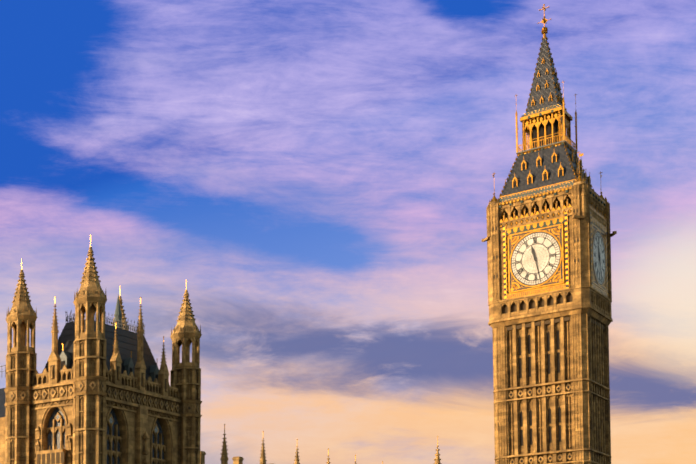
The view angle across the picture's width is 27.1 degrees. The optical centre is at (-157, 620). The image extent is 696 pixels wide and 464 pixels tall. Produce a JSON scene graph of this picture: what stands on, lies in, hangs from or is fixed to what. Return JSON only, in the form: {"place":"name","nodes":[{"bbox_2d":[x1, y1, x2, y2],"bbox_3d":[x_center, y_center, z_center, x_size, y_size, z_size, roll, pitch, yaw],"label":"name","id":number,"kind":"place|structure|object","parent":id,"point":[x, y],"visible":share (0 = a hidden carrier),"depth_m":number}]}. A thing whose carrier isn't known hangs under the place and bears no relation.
{"place":"outdoors","nodes":[
{"label":"outdoors","id":0,"kind":"place"},
{"bbox_2d":[0,388,5,417],"bbox_3d":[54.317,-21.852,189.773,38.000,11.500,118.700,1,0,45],"label":"roof","id":1,"kind":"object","parent":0,"point":[2,403],"depth_m":145.43},
{"bbox_2d":[0,311,163,463],"bbox_3d":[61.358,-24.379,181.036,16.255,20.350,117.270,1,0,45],"label":"pavilion","id":2,"kind":"structure","parent":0,"point":[50,424],"depth_m":138.51},
{"bbox_2d":[42,320,158,379],"bbox_3d":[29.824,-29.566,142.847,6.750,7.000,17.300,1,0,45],"label":"roof","id":3,"kind":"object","parent":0,"point":[69,337],"visible":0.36,"depth_m":140.66},
{"bbox_2d":[11,365,198,463],"bbox_3d":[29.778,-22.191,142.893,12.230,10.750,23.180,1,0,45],"label":"pavilion","id":4,"kind":"object","parent":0,"point":[52,454],"visible":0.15,"depth_m":135.66},
{"bbox_2d":[60,295,158,381],"bbox_3d":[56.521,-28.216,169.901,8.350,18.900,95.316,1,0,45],"label":"roof","id":5,"kind":"structure","parent":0,"point":[65,356],"depth_m":140.82},
{"bbox_2d":[0,247,441,463],"bbox_3d":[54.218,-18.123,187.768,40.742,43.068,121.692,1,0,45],"label":"palace building","id":6,"kind":"structure","parent":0,"point":[86,408],"depth_m":137.65},
{"bbox_2d":[54,235,437,463],"bbox_3d":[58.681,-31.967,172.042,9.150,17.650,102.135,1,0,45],"label":"finials","id":7,"kind":"object","parent":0,"point":[163,342],"visible":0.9,"depth_m":146.69},
{"bbox_2d":[0,0,695,463],"label":"sky","id":8,"kind":"structure","parent":0,"point":[319,181]},
{"bbox_2d":[499,61,588,201],"bbox_3d":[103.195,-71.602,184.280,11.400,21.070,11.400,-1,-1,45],"label":"roof trim","id":9,"kind":"structure","parent":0,"point":[537,191],"depth_m":181.39},
{"bbox_2d":[500,36,591,196],"bbox_3d":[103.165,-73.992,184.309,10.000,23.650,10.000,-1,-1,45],"label":"roof","id":10,"kind":"structure","parent":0,"point":[534,170],"depth_m":182.49},
{"bbox_2d":[489,4,606,298],"bbox_3d":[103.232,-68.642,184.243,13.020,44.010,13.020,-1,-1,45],"label":"decorative trim","id":11,"kind":"structure","parent":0,"point":[560,115],"depth_m":181.46},
{"bbox_2d":[482,61,616,463],"bbox_3d":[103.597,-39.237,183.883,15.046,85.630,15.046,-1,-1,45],"label":"clock tower","id":12,"kind":"structure","parent":0,"point":[583,350],"depth_m":179.55},
{"bbox_2d":[492,208,609,330],"bbox_3d":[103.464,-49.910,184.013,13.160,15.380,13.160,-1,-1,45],"label":"ornamental carvings","id":13,"kind":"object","parent":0,"point":[541,303],"visible":0.21,"depth_m":179.64},
{"bbox_2d":[499,109,605,235],"bbox_3d":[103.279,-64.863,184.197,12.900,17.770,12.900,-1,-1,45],"label":"ornamental carvings","id":14,"kind":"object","parent":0,"point":[538,226],"depth_m":179.96},
{"bbox_2d":[503,212,607,299],"bbox_3d":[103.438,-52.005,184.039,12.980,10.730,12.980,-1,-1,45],"label":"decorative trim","id":15,"kind":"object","parent":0,"point":[566,254],"visible":0.23,"depth_m":182.10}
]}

